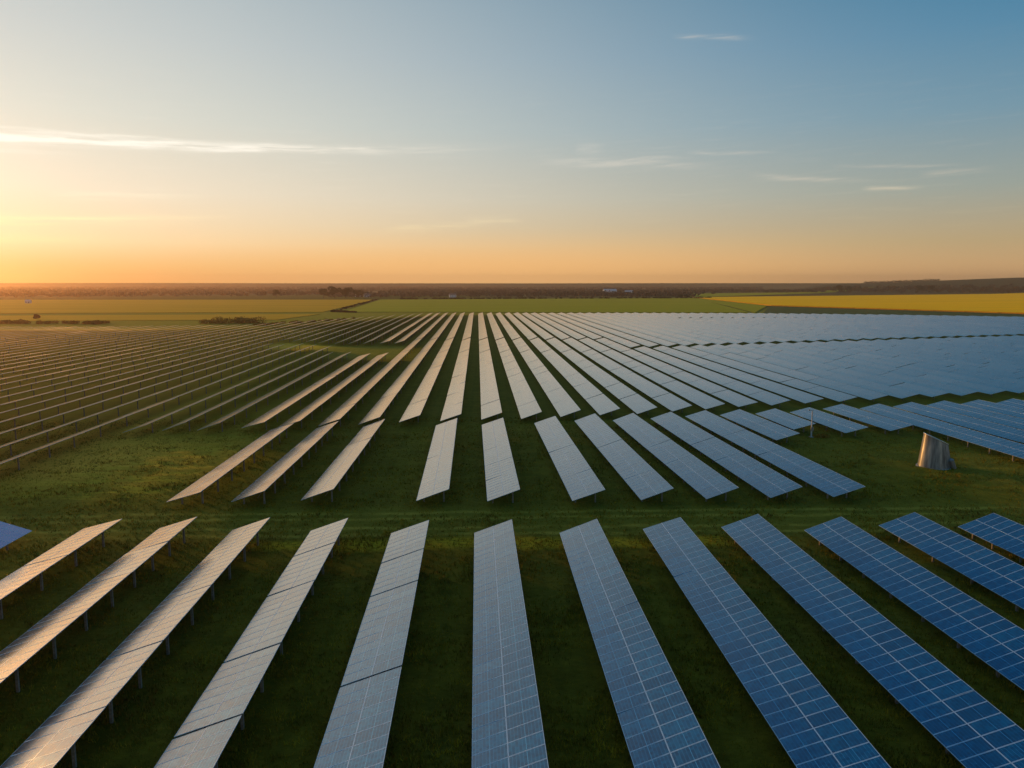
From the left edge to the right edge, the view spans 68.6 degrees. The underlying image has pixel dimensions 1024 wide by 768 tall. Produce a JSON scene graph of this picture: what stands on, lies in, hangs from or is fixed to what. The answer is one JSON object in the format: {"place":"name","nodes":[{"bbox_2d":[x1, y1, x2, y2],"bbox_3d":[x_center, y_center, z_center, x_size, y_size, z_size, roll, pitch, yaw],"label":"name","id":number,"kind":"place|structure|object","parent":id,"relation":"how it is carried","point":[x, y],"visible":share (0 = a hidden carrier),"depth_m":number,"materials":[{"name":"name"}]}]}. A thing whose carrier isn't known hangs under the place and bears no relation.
{"place":"outdoors","nodes":[
{"label":"outdoors","id":0,"kind":"place"},
{"bbox_2d":[0,314,318,320],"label":"field","id":1,"kind":"structure","parent":0,"point":[131,317],"depth_m":567.97,"materials":[{"name":"green plant"}]},
{"bbox_2d":[0,300,369,313],"bbox_3d":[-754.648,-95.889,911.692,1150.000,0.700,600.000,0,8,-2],"label":"barley field","id":2,"kind":"structure","parent":0,"point":[123,306],"depth_m":843.91,"materials":[{"name":"plant"}]},
{"bbox_2d":[0,277,1023,767],"bbox_3d":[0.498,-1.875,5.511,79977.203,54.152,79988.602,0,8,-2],"label":"ground","id":3,"kind":"structure","parent":0,"point":[580,657],"depth_m":84.83,"materials":[{"name":"green plant"}]},
{"bbox_2d":[0,521,30,549],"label":"solar table","id":4,"kind":"object","parent":3,"relation":"on","point":[9,533],"visible":0.98,"depth_m":73.41,"materials":[{"name":"glass"}]},
{"bbox_2d":[0,555,66,618],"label":"solar table","id":5,"kind":"object","parent":3,"relation":"on","point":[15,580],"visible":0.94,"depth_m":61.84,"materials":[{"name":"metal"}]},
{"bbox_2d":[0,616,78,691],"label":"solar table","id":6,"kind":"object","parent":3,"relation":"on","point":[16,654],"visible":0.98,"depth_m":49.78,"materials":[{"name":"glass"}]},
{"bbox_2d":[0,707,105,767],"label":"solar table","id":7,"kind":"object","parent":3,"relation":"on","point":[49,746],"visible":1,"depth_m":39.34,"materials":[{"name":"glass"}]},
{"bbox_2d":[0,319,109,323],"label":"hedge","id":8,"kind":"object","parent":3,"relation":"on","point":[21,321],"visible":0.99,"depth_m":482.73,"materials":[{"name":"green plant"}]},
{"bbox_2d":[24,519,121,566],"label":"solar table","id":9,"kind":"object","parent":3,"relation":"on","point":[74,542],"visible":0.94,"depth_m":69.71,"materials":[{"name":"glass"}]},
{"bbox_2d":[27,572,131,631],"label":"solar table","id":10,"kind":"object","parent":3,"relation":"on","point":[81,601],"visible":0.92,"depth_m":56.74,"materials":[{"name":"glass"}]},
{"bbox_2d":[39,641,161,727],"bbox_3d":[-24.634,18.611,45.514,3.788,2.474,7.625,0,8,-3],"label":"solar table","id":11,"kind":"object","parent":3,"relation":"on","point":[103,684],"visible":0.95,"depth_m":44.88,"materials":[{"name":"glass"}]},
{"bbox_2d":[86,542,167,587],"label":"solar table","id":12,"kind":"object","parent":3,"relation":"on","point":[133,561],"visible":0.91,"depth_m":64.55,"materials":[{"name":"glass"}]},
{"bbox_2d":[106,585,210,659],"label":"solar table","id":13,"kind":"object","parent":3,"relation":"on","point":[161,621],"visible":0.94,"depth_m":53.20,"materials":[{"name":"glass"}]},
{"bbox_2d":[128,517,196,555],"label":"solar table","id":14,"kind":"object","parent":3,"relation":"on","point":[163,534],"visible":0.91,"depth_m":71.87,"materials":[{"name":"glass"}]},
{"bbox_2d":[154,715,241,767],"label":"solar table","id":15,"kind":"object","parent":3,"relation":"on","point":[203,748],"visible":1,"depth_m":38.86,"materials":[{"name":"glass"}]},
{"bbox_2d":[167,460,242,503],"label":"solar table","id":16,"kind":"object","parent":3,"relation":"on","point":[205,481],"visible":0.99,"depth_m":91.37,"materials":[{"name":"glass"}]},
{"bbox_2d":[163,517,269,600],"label":"solar table","id":17,"kind":"object","parent":3,"relation":"on","point":[211,567],"visible":0.93,"depth_m":65.19,"materials":[{"name":"glass"}]},
{"bbox_2d":[174,644,279,736],"bbox_3d":[-16.757,18.673,44.949,3.771,2.501,7.984,0,8,-3],"label":"solar table","id":18,"kind":"object","parent":3,"relation":"on","point":[230,690],"visible":0.93,"depth_m":44.29,"materials":[{"name":"metal"}]},
{"bbox_2d":[198,316,266,323],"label":"bush","id":19,"kind":"object","parent":3,"relation":"on","point":[238,320],"visible":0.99,"depth_m":487.13,"materials":[{"name":"plant"}]},
{"bbox_2d":[216,439,271,470],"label":"solar table","id":20,"kind":"object","parent":3,"relation":"on","point":[245,453],"visible":0.94,"depth_m":106.58,"materials":[{"name":"glass"}]},
{"bbox_2d":[231,463,293,503],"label":"solar table","id":21,"kind":"object","parent":3,"relation":"on","point":[264,482],"visible":0.98,"depth_m":90.84,"materials":[{"name":"glass"}]},
{"bbox_2d":[224,581,313,662],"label":"solar table","id":22,"kind":"object","parent":3,"relation":"on","point":[271,621],"visible":0.95,"depth_m":53.34,"materials":[{"name":"glass"}]},
{"bbox_2d":[248,423,293,448],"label":"solar table","id":23,"kind":"object","parent":3,"relation":"on","point":[272,433],"visible":0.94,"depth_m":119.85,"materials":[{"name":"glass"}]},
{"bbox_2d":[266,436,322,474],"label":"solar table","id":24,"kind":"object","parent":3,"relation":"on","point":[296,453],"visible":0.98,"depth_m":106.17,"materials":[{"name":"glass"}]},
{"bbox_2d":[268,543,334,595],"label":"solar table","id":25,"kind":"object","parent":3,"relation":"on","point":[303,568],"visible":0.94,"depth_m":63.15,"materials":[{"name":"metal"}]},
{"bbox_2d":[300,421,337,445],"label":"solar table","id":26,"kind":"object","parent":3,"relation":"on","point":[320,431],"visible":0.93,"depth_m":121.73,"materials":[{"name":"glass"}]},
{"bbox_2d":[294,518,347,557],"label":"solar table","id":27,"kind":"object","parent":3,"relation":"on","point":[321,536],"visible":0.93,"depth_m":71.31,"materials":[{"name":"glass"}]},
{"bbox_2d":[301,460,354,501],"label":"solar table","id":28,"kind":"object","parent":3,"relation":"on","point":[328,480],"visible":0.98,"depth_m":91.52,"materials":[{"name":"glass"}]},
{"bbox_2d":[327,438,370,471],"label":"solar table","id":29,"kind":"object","parent":3,"relation":"on","point":[349,453],"visible":0.98,"depth_m":106.28,"materials":[{"name":"glass"}]},
{"bbox_2d":[314,666,401,767],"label":"solar table","id":30,"kind":"object","parent":3,"relation":"on","point":[356,735],"visible":1,"depth_m":40.93,"materials":[{"name":"glass"}]},
{"bbox_2d":[347,419,384,447],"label":"solar table","id":31,"kind":"object","parent":3,"relation":"on","point":[367,432],"visible":0.97,"depth_m":121.77,"materials":[{"name":"glass"}]},
{"bbox_2d":[358,402,390,424],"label":"solar table","id":32,"kind":"object","parent":3,"relation":"on","point":[375,412],"visible":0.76,"depth_m":139.59,"materials":[{"name":"glass"}]},
{"bbox_2d":[341,581,417,685],"bbox_3d":[-8.985,17.636,52.732,3.775,2.499,13.184,0,8,-3],"label":"solar table","id":33,"kind":"object","parent":3,"relation":"on","point":[380,643],"visible":0.96,"depth_m":51.39,"materials":[{"name":"glass"}]},
{"bbox_2d":[371,549,423,595],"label":"solar table","id":34,"kind":"object","parent":3,"relation":"on","point":[399,571],"visible":0.94,"depth_m":62.51,"materials":[{"name":"glass"}]},
{"bbox_2d":[381,520,428,562],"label":"solar table","id":35,"kind":"object","parent":3,"relation":"on","point":[407,540],"visible":0.94,"depth_m":70.07,"materials":[{"name":"glass"}]},
{"bbox_2d":[399,399,426,421],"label":"solar table","id":36,"kind":"object","parent":3,"relation":"on","point":[414,410],"visible":0.96,"depth_m":142.26,"materials":[{"name":"glass"}]},
{"bbox_2d":[416,450,453,501],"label":"solar table","id":37,"kind":"object","parent":3,"relation":"on","point":[436,476],"visible":0.99,"depth_m":93.75,"materials":[{"name":"glass"}]},
{"bbox_2d":[427,418,456,458],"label":"solar table","id":38,"kind":"object","parent":3,"relation":"on","point":[443,439],"visible":0.98,"depth_m":116.56,"materials":[{"name":"glass"}]},
{"bbox_2d":[481,399,501,419],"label":"solar table","id":39,"kind":"object","parent":3,"relation":"on","point":[493,408],"visible":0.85,"depth_m":143.52,"materials":[{"name":"glass"}]},
{"bbox_2d":[482,418,508,450],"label":"solar table","id":40,"kind":"object","parent":3,"relation":"on","point":[494,433],"visible":0.94,"depth_m":119.92,"materials":[{"name":"glass"}]},
{"bbox_2d":[474,519,520,593],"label":"solar table","id":41,"kind":"object","parent":3,"relation":"on","point":[496,563],"visible":0.99,"depth_m":65.94,"materials":[{"name":"glass"}]},
{"bbox_2d":[484,442,511,465],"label":"solar table","id":42,"kind":"object","parent":3,"relation":"on","point":[497,454],"visible":0.94,"depth_m":105.99,"materials":[{"name":"metal"}]},
{"bbox_2d":[485,457,514,479],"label":"solar table","id":43,"kind":"object","parent":3,"relation":"on","point":[499,468],"visible":0.9,"depth_m":97.81,"materials":[{"name":"glass"}]},
{"bbox_2d":[486,470,519,502],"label":"solar table","id":44,"kind":"object","parent":3,"relation":"on","point":[502,485],"visible":0.98,"depth_m":89.28,"materials":[{"name":"metal"}]},
{"bbox_2d":[472,578,539,729],"bbox_3d":[-0.760,17.894,50.748,3.765,2.512,18.259,0,8,-3],"label":"solar table","id":45,"kind":"object","parent":3,"relation":"on","point":[504,683],"visible":0.98,"depth_m":48.28,"materials":[{"name":"glass"}]},
{"bbox_2d":[472,706,548,767],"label":"solar table","id":46,"kind":"object","parent":3,"relation":"on","point":[516,740],"visible":1,"depth_m":39.26,"materials":[{"name":"glass"}]},
{"bbox_2d":[0,312,1023,412],"bbox_3d":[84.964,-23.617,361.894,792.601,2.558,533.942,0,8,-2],"label":"solar array","id":47,"kind":"object","parent":3,"relation":"on","point":[929,372],"visible":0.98,"depth_m":264.79,"materials":[{"name":"glass"}]},
{"bbox_2d":[0,283,1023,296],"bbox_3d":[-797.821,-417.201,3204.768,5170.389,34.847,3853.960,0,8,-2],"label":"woodland","id":48,"kind":"object","parent":3,"relation":"on","point":[415,291],"visible":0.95,"depth_m":2153.08,"materials":[{"name":"green plant"}]},
{"bbox_2d":[513,389,535,406],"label":"solar table","id":49,"kind":"object","parent":3,"relation":"on","point":[524,397],"visible":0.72,"depth_m":158.82,"materials":[{"name":"glass"}]},
{"bbox_2d":[517,400,541,418],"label":"solar table","id":50,"kind":"object","parent":3,"relation":"on","point":[529,409],"visible":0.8,"depth_m":143.47,"materials":[{"name":"glass"}]},
{"bbox_2d":[534,416,573,451],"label":"solar table","id":51,"kind":"object","parent":3,"relation":"on","point":[554,435],"visible":0.97,"depth_m":119.90,"materials":[{"name":"glass"}]},
{"bbox_2d":[400,296,711,298],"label":"hedge","id":52,"kind":"object","parent":3,"relation":"on","point":[544,298],"visible":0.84,"depth_m":1288.06,"materials":[{"name":"green plant"}]},
{"bbox_2d":[553,398,580,417],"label":"solar table","id":53,"kind":"object","parent":3,"relation":"on","point":[566,407],"visible":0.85,"depth_m":146.11,"materials":[{"name":"glass"}]},
{"bbox_2d":[549,444,590,478],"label":"solar table","id":54,"kind":"object","parent":3,"relation":"on","point":[569,460],"visible":0.97,"depth_m":101.68,"materials":[{"name":"glass"}]},
{"bbox_2d":[562,469,604,502],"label":"solar table","id":55,"kind":"object","parent":3,"relation":"on","point":[582,484],"visible":0.97,"depth_m":89.67,"materials":[{"name":"glass"}]},
{"bbox_2d":[574,382,602,398],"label":"solar table","id":56,"kind":"object","parent":3,"relation":"on","point":[587,390],"visible":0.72,"depth_m":169.18,"materials":[{"name":"glass"}]},
{"bbox_2d":[575,413,620,447],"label":"solar table","id":57,"kind":"object","parent":3,"relation":"on","point":[597,430],"visible":0.98,"depth_m":122.86,"materials":[{"name":"metal"}]},
{"bbox_2d":[560,519,637,618],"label":"solar table","id":58,"kind":"object","parent":3,"relation":"on","point":[601,581],"visible":0.99,"depth_m":62.86,"materials":[{"name":"glass"}]},
{"bbox_2d":[586,394,619,414],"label":"solar table","id":59,"kind":"object","parent":3,"relation":"on","point":[601,404],"visible":0.99,"depth_m":149.72,"materials":[{"name":"glass"}]},
{"bbox_2d":[598,440,652,481],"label":"solar table","id":60,"kind":"object","parent":3,"relation":"on","point":[624,459],"visible":0.96,"depth_m":102.74,"materials":[{"name":"glass"}]},
{"bbox_2d":[587,601,681,713],"bbox_3d":[7.670,18.080,49.328,3.761,2.518,12.260,0,8,-2],"label":"solar table","id":61,"kind":"object","parent":3,"relation":"on","point":[637,669],"visible":1,"depth_m":48.11,"materials":[{"name":"glass"}]},
{"bbox_2d":[620,394,656,414],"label":"solar table","id":62,"kind":"object","parent":3,"relation":"on","point":[637,403],"visible":0.91,"depth_m":150.50,"materials":[{"name":"metal"}]},
{"bbox_2d":[613,413,669,450],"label":"solar table","id":63,"kind":"object","parent":3,"relation":"on","point":[642,432],"visible":0.98,"depth_m":122.92,"materials":[{"name":"glass"}]},
{"bbox_2d":[624,469,673,501],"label":"solar table","id":64,"kind":"object","parent":3,"relation":"on","point":[649,483],"visible":0.97,"depth_m":89.84,"materials":[{"name":"glass"}]},
{"bbox_2d":[617,690,720,767],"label":"solar table","id":65,"kind":"object","parent":3,"relation":"on","point":[675,733],"visible":1,"depth_m":39.88,"materials":[{"name":"glass"}]},
{"bbox_2d":[646,440,691,465],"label":"solar table","id":66,"kind":"object","parent":3,"relation":"on","point":[668,451],"visible":0.95,"depth_m":107.60,"materials":[{"name":"glass"}]},
{"bbox_2d":[643,517,717,576],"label":"solar table","id":67,"kind":"object","parent":3,"relation":"on","point":[679,546],"visible":0.98,"depth_m":68.56,"materials":[{"name":"glass"}]},
{"bbox_2d":[650,412,713,447],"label":"solar table","id":68,"kind":"object","parent":3,"relation":"on","point":[689,433],"visible":0.95,"depth_m":124.86,"materials":[{"name":"glass"}]},
{"bbox_2d":[665,455,738,500],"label":"solar table","id":69,"kind":"object","parent":3,"relation":"on","point":[701,478],"visible":1,"depth_m":93.35,"materials":[{"name":"glass"}]},
{"bbox_2d":[685,410,744,438],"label":"solar table","id":70,"kind":"object","parent":3,"relation":"on","point":[718,425],"visible":0.98,"depth_m":129.44,"materials":[{"name":"glass"}]},
{"bbox_2d":[691,437,740,462],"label":"solar table","id":71,"kind":"object","parent":3,"relation":"on","point":[714,448],"visible":0.94,"depth_m":109.46,"materials":[{"name":"glass"}]},
{"bbox_2d":[674,562,772,645],"bbox_3d":[15.734,17.030,57.271,3.774,2.500,12.160,0,8,-2],"label":"solar table","id":72,"kind":"object","parent":3,"relation":"on","point":[725,607],"visible":0.98,"depth_m":56.23,"materials":[{"name":"glass"}]},
{"bbox_2d":[720,409,767,429],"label":"solar table","id":73,"kind":"object","parent":3,"relation":"on","point":[743,418],"visible":0.91,"depth_m":134.50,"materials":[{"name":"glass"}]},
{"bbox_2d":[722,429,781,457],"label":"solar table","id":74,"kind":"object","parent":3,"relation":"on","point":[755,444],"visible":0.97,"depth_m":114.04,"materials":[{"name":"glass"}]},
{"bbox_2d":[715,452,801,499],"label":"solar table","id":75,"kind":"object","parent":3,"relation":"on","point":[764,479],"visible":0.98,"depth_m":94.31,"materials":[{"name":"glass"}]},
{"bbox_2d":[718,628,820,705],"bbox_3d":[16.088,18.322,47.614,3.780,2.491,7.258,0,8,-2],"label":"solar table","id":76,"kind":"object","parent":3,"relation":"on","point":[768,665],"visible":0.97,"depth_m":47.11,"materials":[{"name":"glass"}]},
{"bbox_2d":[721,514,820,580],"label":"solar table","id":77,"kind":"object","parent":3,"relation":"on","point":[774,553],"visible":0.99,"depth_m":68.31,"materials":[{"name":"glass"}]},
{"bbox_2d":[747,421,799,442],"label":"solar table","id":78,"kind":"object","parent":3,"relation":"on","point":[773,431],"visible":0.98,"depth_m":123.08,"materials":[{"name":"glass"}]},
{"bbox_2d":[756,408,815,430],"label":"solar table","id":79,"kind":"object","parent":3,"relation":"on","point":[788,420],"visible":0.91,"depth_m":133.71,"materials":[{"name":"glass"}]},
{"bbox_2d":[757,447,864,498],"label":"solar table","id":80,"kind":"object","parent":3,"relation":"on","point":[824,479],"visible":0.97,"depth_m":95.60,"materials":[{"name":"glass"}]},
{"bbox_2d":[757,685,890,767],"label":"solar table","id":81,"kind":"object","parent":3,"relation":"on","point":[814,727],"visible":0.98,"depth_m":40.19,"materials":[{"name":"glass"}]},
{"bbox_2d":[790,407,866,435],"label":"solar table","id":82,"kind":"object","parent":3,"relation":"on","point":[842,425],"visible":0.9,"depth_m":131.88,"materials":[{"name":"glass"}]},
{"bbox_2d":[824,404,873,420],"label":"solar table","id":83,"kind":"object","parent":3,"relation":"on","point":[850,412],"visible":0.96,"depth_m":141.44,"materials":[{"name":"glass"}]},
{"bbox_2d":[804,517,911,577],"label":"solar table","id":84,"kind":"object","parent":3,"relation":"on","point":[863,552],"visible":0.96,"depth_m":68.55,"materials":[{"name":"glass"}]},
{"bbox_2d":[777,566,973,711],"bbox_3d":[24.331,17.621,52.934,3.791,2.474,19.259,0,8,-3],"label":"solar table","id":85,"kind":"object","parent":3,"relation":"on","point":[906,672],"visible":0.99,"depth_m":50.31,"materials":[{"name":"glass"}]},
{"bbox_2d":[856,414,911,433],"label":"solar table","id":86,"kind":"object","parent":3,"relation":"on","point":[883,422],"visible":0.98,"depth_m":130.19,"materials":[{"name":"glass"}]},
{"bbox_2d":[860,404,956,434],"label":"solar table","id":87,"kind":"object","parent":3,"relation":"on","point":[928,423],"visible":0.93,"depth_m":134.77,"materials":[{"name":"glass"}]},
{"bbox_2d":[869,561,982,623],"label":"solar table","id":88,"kind":"object","parent":3,"relation":"on","point":[929,596],"visible":0.98,"depth_m":58.46,"materials":[{"name":"glass"}]},
{"bbox_2d":[879,512,985,563],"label":"solar table","id":89,"kind":"object","parent":3,"relation":"on","point":[942,544],"visible":0.98,"depth_m":71.05,"materials":[{"name":"glass"}]},
{"bbox_2d":[893,402,971,425],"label":"solar table","id":90,"kind":"object","parent":3,"relation":"on","point":[936,413],"visible":0.89,"depth_m":140.46,"materials":[{"name":"glass"}]},
{"bbox_2d":[916,432,955,469],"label":"metal silo","id":91,"kind":"object","parent":3,"relation":"on","point":[934,453],"visible":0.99,"depth_m":103.70,"materials":[{"name":"metal"}]},
{"bbox_2d":[926,400,998,418],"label":"solar table","id":92,"kind":"object","parent":3,"relation":"on","point":[973,412],"visible":0.91,"depth_m":143.70,"materials":[{"name":"glass"}]},
{"bbox_2d":[910,690,1023,767],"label":"solar table","id":93,"kind":"object","parent":3,"relation":"on","point":[973,729],"visible":0.99,"depth_m":40.35,"materials":[{"name":"glass"}]},
{"bbox_2d":[935,426,1020,453],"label":"solar table","id":94,"kind":"object","parent":3,"relation":"on","point":[981,439],"visible":0.97,"depth_m":117.14,"materials":[{"name":"glass"}]},
{"bbox_2d":[933,605,1023,679],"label":"solar table","id":95,"kind":"object","parent":3,"relation":"on","point":[991,638],"visible":0.99,"depth_m":51.13,"materials":[{"name":"glass"}]},
{"bbox_2d":[945,548,1023,611],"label":"solar table","id":96,"kind":"object","parent":3,"relation":"on","point":[1000,575],"visible":0.97,"depth_m":62.62,"materials":[{"name":"glass"}]},
{"bbox_2d":[952,417,1023,441],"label":"solar table","id":97,"kind":"object","parent":3,"relation":"on","point":[1003,431],"visible":0.96,"depth_m":124.76,"materials":[{"name":"glass"}]},
{"bbox_2d":[958,513,1023,548],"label":"solar table","id":98,"kind":"object","parent":3,"relation":"on","point":[994,529],"visible":0.92,"depth_m":73.73,"materials":[{"name":"glass"}]},
{"bbox_2d":[962,399,1023,418],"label":"solar table","id":99,"kind":"object","parent":3,"relation":"on","point":[1000,408],"visible":0.89,"depth_m":145.64,"materials":[{"name":"glass"}]},
{"bbox_2d":[980,413,1023,429],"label":"solar table","id":100,"kind":"object","parent":3,"relation":"on","point":[1009,421],"visible":0.93,"depth_m":132.45,"materials":[{"name":"glass"}]},
{"bbox_2d":[997,536,1023,562],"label":"solar table","id":101,"kind":"object","parent":3,"relation":"on","point":[1015,546],"visible":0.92,"depth_m":69.83,"materials":[{"name":"glass"}]},
{"bbox_2d":[0,0,1023,282],"label":"sky","id":102,"kind":"structure","parent":0,"point":[142,141],"materials":[{"name":"blue"}]},
{"bbox_2d":[348,298,749,312],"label":"green field","id":103,"kind":"structure","parent":0,"point":[645,305],"depth_m":842.23,"materials":[{"name":"green plant"}]},
{"bbox_2d":[698,298,766,312],"bbox_3d":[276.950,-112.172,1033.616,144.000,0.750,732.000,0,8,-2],"label":"green field","id":104,"kind":"structure","parent":0,"point":[754,308],"depth_m":881.40,"materials":[{"name":"plant"}]},
{"bbox_2d":[690,287,871,296],"bbox_3d":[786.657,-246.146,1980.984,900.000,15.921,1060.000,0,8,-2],"label":"farther field","id":105,"kind":"structure","parent":0,"point":[728,294],"depth_m":1994.00,"materials":[{"name":"green plant"}]},
{"bbox_2d":[702,293,1023,313],"bbox_3d":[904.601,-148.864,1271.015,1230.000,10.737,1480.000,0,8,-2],"label":"yellow field","id":106,"kind":"structure","parent":0,"point":[1011,303],"depth_m":1050.39,"materials":[{"name":"yellow plant"}]},
{"bbox_2d":[764,306,1023,316],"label":"verge","id":107,"kind":"structure","parent":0,"point":[793,310],"depth_m":666.27,"materials":[{"name":"green plant"}]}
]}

